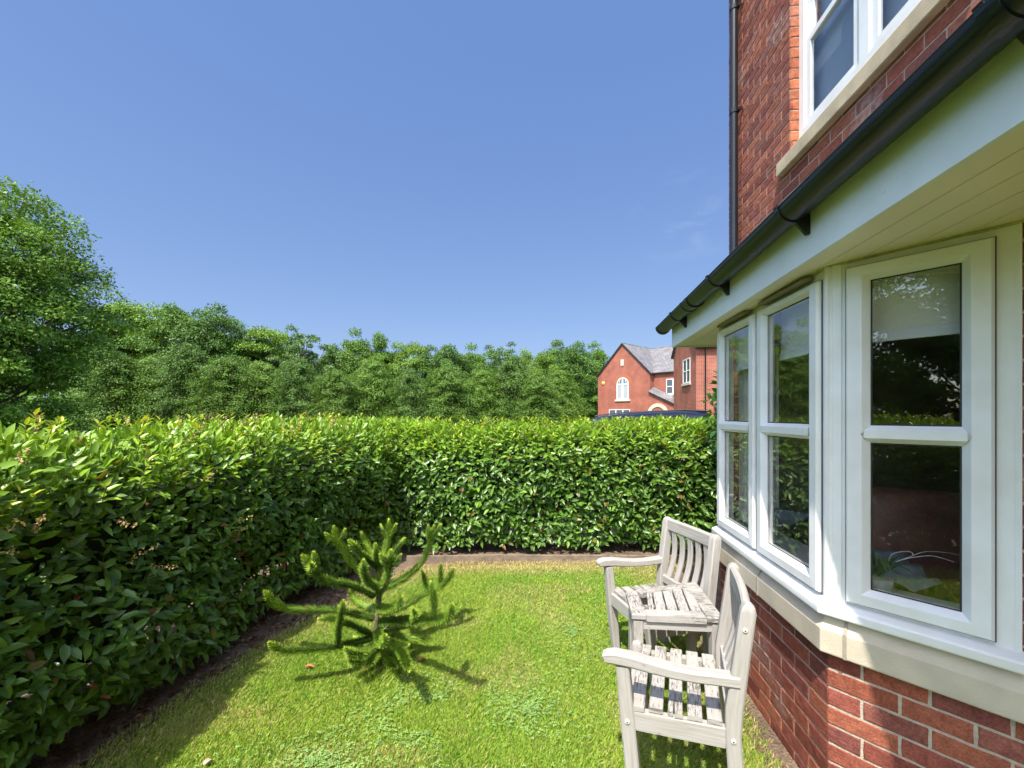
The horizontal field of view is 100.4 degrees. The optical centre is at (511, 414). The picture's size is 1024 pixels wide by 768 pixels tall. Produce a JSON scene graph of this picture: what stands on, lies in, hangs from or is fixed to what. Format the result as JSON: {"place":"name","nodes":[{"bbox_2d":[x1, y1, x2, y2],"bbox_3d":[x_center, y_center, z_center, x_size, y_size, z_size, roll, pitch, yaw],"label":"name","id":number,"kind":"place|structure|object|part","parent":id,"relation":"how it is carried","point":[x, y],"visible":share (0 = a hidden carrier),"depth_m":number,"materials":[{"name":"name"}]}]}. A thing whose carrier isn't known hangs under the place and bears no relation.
{"place":"outdoors","nodes":[
{"label":"outdoors","id":0,"kind":"place"},
{"bbox_2d":[6,416,716,531],"bbox_3d":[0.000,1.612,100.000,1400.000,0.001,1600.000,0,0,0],"label":"ground","id":1,"kind":"structure","parent":0,"point":[395,441],"depth_m":16.95,"materials":[{"name":"brown soil"}]},
{"bbox_2d":[0,175,143,437],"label":"broadleaf tree","id":2,"kind":"object","parent":1,"relation":"on","point":[30,364],"visible":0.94,"depth_m":18.30,"materials":[{"name":"green plant"}]},
{"bbox_2d":[51,351,163,434],"bbox_3d":[-27.970,-1.035,30.060,4.887,7.218,6.431,0,0,29],"label":"broadleaf tree","id":3,"kind":"object","parent":1,"relation":"on","point":[108,404],"visible":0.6,"depth_m":29.41,"materials":[{"name":"green plant"}]},
{"bbox_2d":[68,303,154,415],"bbox_3d":[-37.814,-4.591,40.670,9.506,12.590,9.482,0,0,0],"label":"broadleaf tree","id":4,"kind":"object","parent":1,"relation":"on","point":[117,336],"visible":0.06,"depth_m":39.24,"materials":[{"name":"green plant"}]},
{"bbox_2d":[76,299,189,412],"bbox_3d":[-35.267,-4.785,42.086,12.008,12.995,10.975,0,0,-42],"label":"broadleaf tree","id":5,"kind":"object","parent":1,"relation":"on","point":[133,311],"visible":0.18,"depth_m":39.40,"materials":[{"name":"green plant"}]},
{"bbox_2d":[104,355,185,430],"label":"conifer tree","id":6,"kind":"object","parent":1,"relation":"on","point":[150,388],"visible":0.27,"depth_m":30.83,"materials":[{"name":"green plant"}]},
{"bbox_2d":[120,341,229,427],"bbox_3d":[-23.586,-1.202,31.056,7.481,8.382,5.586,0,0,-38],"label":"broadleaf tree","id":7,"kind":"object","parent":1,"relation":"on","point":[188,352],"visible":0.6,"depth_m":30.24,"materials":[{"name":"green plant"}]},
{"bbox_2d":[116,302,249,415],"bbox_3d":[-29.203,-4.473,39.878,9.375,12.360,9.821,0,0,6],"label":"broadleaf tree","id":8,"kind":"object","parent":1,"relation":"on","point":[185,328],"visible":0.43,"depth_m":38.35,"materials":[{"name":"green plant"}]},
{"bbox_2d":[173,356,273,423],"bbox_3d":[-20.057,-0.828,30.065,6.148,6.651,4.672,0,0,-27],"label":"broadleaf tree","id":9,"kind":"object","parent":1,"relation":"on","point":[225,369],"visible":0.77,"depth_m":29.42,"materials":[{"name":"green plant"}]},
{"bbox_2d":[199,315,274,410],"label":"broadleaf tree","id":10,"kind":"object","parent":1,"relation":"on","point":[237,330],"visible":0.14,"depth_m":40.82,"materials":[{"name":"green plant"}]},
{"bbox_2d":[219,360,295,420],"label":"conifer tree","id":11,"kind":"object","parent":1,"relation":"on","point":[264,370],"visible":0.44,"depth_m":31.19,"materials":[{"name":"green plant"}]},
{"bbox_2d":[231,324,318,416],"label":"broadleaf tree","id":12,"kind":"object","parent":1,"relation":"on","point":[278,339],"visible":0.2,"depth_m":42.13,"materials":[{"name":"green plant"}]},
{"bbox_2d":[253,356,333,419],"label":"broadleaf tree","id":13,"kind":"object","parent":1,"relation":"on","point":[299,384],"visible":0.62,"depth_m":30.43,"materials":[{"name":"green plant"}]},
{"bbox_2d":[3,365,597,425],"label":"wood","id":14,"kind":"object","parent":1,"relation":"on","point":[53,394],"depth_m":44.91,"materials":[{"name":"green plant"}]},
{"bbox_2d":[266,323,335,403],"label":"sparse tree","id":15,"kind":"object","parent":1,"relation":"on","point":[298,341],"visible":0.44,"depth_m":38.74,"materials":[{"name":"green plant"}]},
{"bbox_2d":[309,343,358,415],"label":"broadleaf tree","id":16,"kind":"object","parent":1,"relation":"on","point":[332,354],"visible":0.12,"depth_m":42.33,"materials":[{"name":"green plant"}]},
{"bbox_2d":[301,368,374,432],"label":"conifer tree","id":17,"kind":"object","parent":1,"relation":"on","point":[335,385],"visible":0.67,"depth_m":29.55,"materials":[{"name":"green plant"}]},
{"bbox_2d":[324,326,403,416],"bbox_3d":[-13.540,-3.390,40.818,7.021,10.149,7.039,0,0,19],"label":"broadleaf tree","id":18,"kind":"object","parent":1,"relation":"on","point":[353,347],"visible":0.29,"depth_m":39.96,"materials":[{"name":"green plant"}]},
{"bbox_2d":[338,359,404,419],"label":"conifer tree","id":19,"kind":"object","parent":1,"relation":"on","point":[371,374],"visible":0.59,"depth_m":31.30,"materials":[{"name":"green plant"}]},
{"bbox_2d":[375,340,433,417],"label":"broadleaf tree","id":20,"kind":"object","parent":1,"relation":"on","point":[401,356],"visible":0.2,"depth_m":40.85,"materials":[{"name":"green plant"}]},
{"bbox_2d":[377,369,438,436],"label":"conifer tree","id":21,"kind":"object","parent":1,"relation":"on","point":[409,390],"visible":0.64,"depth_m":30.58,"materials":[{"name":"green plant"}]},
{"bbox_2d":[408,344,476,421],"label":"broadleaf tree","id":22,"kind":"object","parent":1,"relation":"on","point":[450,358],"visible":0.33,"depth_m":39.90,"materials":[{"name":"green plant"}]},
{"bbox_2d":[414,365,482,438],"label":"conifer tree","id":23,"kind":"object","parent":1,"relation":"on","point":[445,399],"visible":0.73,"depth_m":30.36,"materials":[{"name":"green plant"}]},
{"bbox_2d":[460,342,509,422],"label":"broadleaf tree","id":24,"kind":"object","parent":1,"relation":"on","point":[478,361],"visible":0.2,"depth_m":42.64,"materials":[{"name":"green plant"}]},
{"bbox_2d":[453,369,518,435],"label":"conifer tree","id":25,"kind":"object","parent":1,"relation":"on","point":[483,382],"visible":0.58,"depth_m":31.46,"materials":[{"name":"green plant"}]},
{"bbox_2d":[476,341,526,415],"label":"sparse tree","id":26,"kind":"object","parent":1,"relation":"on","point":[496,363],"visible":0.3,"depth_m":38.42,"materials":[{"name":"green plant"}]},
{"bbox_2d":[489,353,544,433],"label":"conifer tree","id":27,"kind":"object","parent":1,"relation":"on","point":[513,365],"visible":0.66,"depth_m":32.28,"materials":[{"name":"green plant"}]},
{"bbox_2d":[513,370,566,435],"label":"conifer tree","id":28,"kind":"object","parent":1,"relation":"on","point":[541,385],"visible":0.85,"depth_m":30.28,"materials":[{"name":"green plant"}]},
{"bbox_2d":[517,347,564,413],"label":"broadleaf tree","id":29,"kind":"object","parent":1,"relation":"on","point":[540,357],"visible":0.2,"depth_m":42.42,"materials":[{"name":"green plant"}]},
{"bbox_2d":[533,338,603,422],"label":"broadleaf tree","id":30,"kind":"object","parent":1,"relation":"on","point":[566,357],"visible":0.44,"depth_m":44.68,"materials":[{"name":"green plant"}]},
{"bbox_2d":[543,369,594,427],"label":"conifer tree","id":31,"kind":"object","parent":1,"relation":"on","point":[561,377],"visible":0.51,"depth_m":32.52,"materials":[{"name":"green plant"}]},
{"bbox_2d":[570,340,609,418],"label":"broadleaf tree","id":32,"kind":"object","parent":1,"relation":"on","point":[597,355],"visible":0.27,"depth_m":59.65,"materials":[{"name":"green plant"}]},
{"bbox_2d":[655,0,1023,767],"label":"brick house","id":33,"kind":"structure","parent":1,"relation":"on","point":[871,142],"depth_m":1.66,"materials":[{"name":"brick"}]},
{"bbox_2d":[733,336,738,516],"bbox_3d":[1.591,0.078,3.023,0.386,1.300,0.053,0,0,-39],"label":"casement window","id":34,"kind":"structure","parent":33,"relation":"in","point":[735,511],"depth_m":3.05,"materials":[{"name":"white plastic"}]},
{"bbox_2d":[717,310,756,549],"bbox_3d":[1.353,0.070,2.581,0.070,1.324,0.533,0,0,6],"label":"casement window","id":35,"kind":"structure","parent":33,"relation":"in","point":[724,425],"depth_m":2.60,"materials":[{"name":"white plastic"}]},
{"bbox_2d":[739,369,748,523],"bbox_3d":[1.520,0.080,2.682,0.046,1.240,0.340,0,0,6],"label":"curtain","id":36,"kind":"object","parent":33,"relation":"hanging from","point":[744,448],"visible":0.18,"depth_m":2.78,"materials":[{"name":"fabric"}]},
{"bbox_2d":[735,314,776,371],"bbox_3d":[1.458,-0.434,2.572,0.040,0.297,0.496,0,0,6],"label":"roller blind","id":37,"kind":"object","parent":33,"relation":"attached to","point":[742,349],"visible":0.33,"depth_m":2.72,"materials":[{"name":"fabric"}]},
{"bbox_2d":[757,276,822,592],"bbox_3d":[1.295,0.070,2.018,0.070,1.324,0.539,0,0,6],"label":"casement window","id":38,"kind":"structure","parent":33,"relation":"in","point":[811,573],"depth_m":1.93,"materials":[{"name":"white plastic"}]},
{"bbox_2d":[780,300,808,360],"bbox_3d":[1.400,-0.434,2.010,0.040,0.297,0.486,0,0,6],"label":"roller blind","id":39,"kind":"object","parent":33,"relation":"attached to","point":[795,331],"visible":0.38,"depth_m":2.12,"materials":[{"name":"fabric"}]},
{"bbox_2d":[799,0,920,137],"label":"upper window","id":40,"kind":"structure","parent":33,"relation":"in","point":[869,34],"depth_m":2.71,"materials":[{"name":"white plastic"}]},
{"bbox_2d":[719,223,1022,651],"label":"window frame","id":41,"kind":"structure","parent":33,"relation":"in","point":[1009,238],"depth_m":1.37,"materials":[{"name":"white plastic"}]},
{"bbox_2d":[872,487,959,603],"bbox_3d":[2.026,0.835,1.950,0.960,0.870,0.900,0,0,26],"label":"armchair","id":42,"kind":"object","parent":33,"relation":"in","point":[914,521],"visible":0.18,"depth_m":2.13,"materials":[{"name":"brown leather"}]},
{"bbox_2d":[872,265,959,342],"bbox_3d":[1.513,-0.434,1.588,0.040,0.297,0.371,0,0,-39],"label":"roller blind","id":43,"kind":"object","parent":33,"relation":"attached to","point":[924,304],"visible":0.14,"depth_m":1.59,"materials":[{"name":"fabric"}]},
{"bbox_2d":[872,550,959,592],"bbox_3d":[1.501,0.630,1.670,0.381,0.204,0.243,0,0,39],"label":"potted plant","id":44,"kind":"object","parent":33,"relation":"on","point":[880,579],"visible":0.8,"depth_m":1.66,"materials":[{"name":"green plant"}]},
{"bbox_2d":[845,236,996,641],"bbox_3d":[1.438,0.078,1.527,0.053,1.307,0.393,0,0,-39],"label":"casement window","id":45,"kind":"structure","parent":33,"relation":"in","point":[975,436],"depth_m":1.44,"materials":[{"name":"white plastic"}]},
{"bbox_2d":[0,0,728,403],"label":"sky","id":46,"kind":"structure","parent":0,"point":[530,174],"materials":[{"name":"blue"}]},
{"bbox_2d":[1,527,798,767],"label":"soil bed","id":47,"kind":"object","parent":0,"point":[89,742],"depth_m":2.99,"materials":[{"name":"brown soil"}]},
{"bbox_2d":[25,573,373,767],"bbox_3d":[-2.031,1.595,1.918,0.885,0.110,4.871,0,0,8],"label":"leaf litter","id":48,"kind":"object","parent":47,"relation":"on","point":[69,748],"visible":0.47,"depth_m":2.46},
{"bbox_2d":[0,408,404,767],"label":"laurel hedge","id":49,"kind":"object","parent":47,"relation":"on","point":[116,551],"visible":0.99,"depth_m":2.33,"materials":[{"name":"green plant"}]},
{"bbox_2d":[322,414,717,553],"bbox_3d":[0.217,0.794,5.340,5.206,1.643,1.336,0,0,0],"label":"laurel hedge","id":50,"kind":"object","parent":47,"relation":"on","point":[475,484],"visible":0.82,"depth_m":4.90,"materials":[{"name":"green plant"}]},
{"bbox_2d":[406,554,703,561],"bbox_3d":[0.525,1.589,4.690,3.352,0.106,0.059,0,0,-1],"label":"edging board","id":51,"kind":"object","parent":47,"relation":"on","point":[480,557],"visible":0.47,"depth_m":4.68,"materials":[{"name":"brown wood"}]},
{"bbox_2d":[699,371,716,452],"bbox_3d":[2.519,0.505,4.635,0.912,2.212,0.853,0,0,0],"label":"shrub","id":52,"kind":"object","parent":47,"relation":"on","point":[713,437],"visible":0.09,"depth_m":4.69,"materials":[{"name":"green plant"}]},
{"bbox_2d":[70,559,785,767],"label":"lawn","id":53,"kind":"structure","parent":0,"point":[264,650],"depth_m":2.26,"materials":[{"name":"green plant"}]},
{"bbox_2d":[262,518,456,672],"bbox_3d":[-0.930,1.165,2.632,1.308,0.911,0.944,0,0,0],"label":"monkey puzzle tree","id":54,"kind":"object","parent":53,"relation":"on","point":[372,642],"visible":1,"depth_m":2.60,"materials":[{"name":"green plant"}]},
{"bbox_2d":[194,580,702,767],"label":"clover","id":55,"kind":"object","parent":53,"relation":"on","point":[313,760],"visible":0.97,"depth_m":2.18,"materials":[{"name":"green plant"}]},
{"bbox_2d":[596,516,720,689],"bbox_3d":[0.904,1.159,2.710,0.572,0.888,0.522,0,0,-15],"label":"garden chair","id":56,"kind":"object","parent":53,"relation":"on","point":[616,599],"visible":0.68,"depth_m":2.83,"materials":[{"name":"beige wood"}]},
{"bbox_2d":[626,582,719,670],"bbox_3d":[0.867,1.309,2.395,0.452,0.585,0.491,0,0,7],"label":"corner table","id":57,"kind":"object","parent":53,"relation":"on","point":[697,610],"visible":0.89,"depth_m":2.23,"materials":[{"name":"white wood"}]},
{"bbox_2d":[601,562,756,767],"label":"garden chair","id":58,"kind":"object","parent":53,"relation":"on","point":[722,676],"visible":1,"depth_m":1.71,"materials":[{"name":"beige wood"}]},
{"bbox_2d":[596,343,673,416],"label":"gabled house","id":59,"kind":"structure","parent":0,"point":[631,377],"depth_m":37.62,"materials":[{"name":"brick"}]},
{"bbox_2d":[609,409,629,414],"bbox_3d":[9.629,0.120,38.333,0.110,1.240,2.440,0,0,-42],"label":"window","id":60,"kind":"structure","parent":59,"relation":"in","point":[610,410],"depth_m":38.45,"materials":[{"name":"white plastic"}]},
{"bbox_2d":[615,378,629,400],"bbox_3d":[9.861,-2.280,38.073,0.110,2.120,1.560,0,0,-42],"label":"arched window","id":61,"kind":"structure","parent":59,"relation":"in","point":[623,384],"depth_m":38.02,"materials":[{"name":"white plastic"}]},
{"bbox_2d":[666,379,673,394],"bbox_3d":[13.295,-2.305,35.243,0.110,1.390,1.440,0,0,-42],"label":"window","id":62,"kind":"structure","parent":59,"relation":"in","point":[669,382],"depth_m":35.43,"materials":[{"name":"white plastic"}]},
{"bbox_2d":[561,410,714,442],"bbox_3d":[1.870,0.748,8.703,4.700,1.705,1.836,0,0,-3],"label":"parked car","id":63,"kind":"object","parent":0,"point":[692,414],"visible":0.12,"depth_m":8.20,"materials":[{"name":"black paint"}]},
{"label":"side window","id":64,"kind":"part","parent":63,"relation":"part of","materials":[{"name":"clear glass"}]},
{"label":"side window","id":65,"kind":"part","parent":63,"relation":"part of","materials":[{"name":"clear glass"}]},
{"bbox_2d":[671,347,716,416],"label":"brick house","id":66,"kind":"structure","parent":0,"point":[695,368],"depth_m":24.29,"materials":[{"name":"brick"}]},
{"bbox_2d":[681,357,690,385],"bbox_3d":[10.501,-2.580,25.744,0.110,1.600,1.640,0,0,6],"label":"window","id":67,"kind":"structure","parent":66,"relation":"in","point":[686,363],"depth_m":25.70,"materials":[{"name":"white plastic"}]}
]}

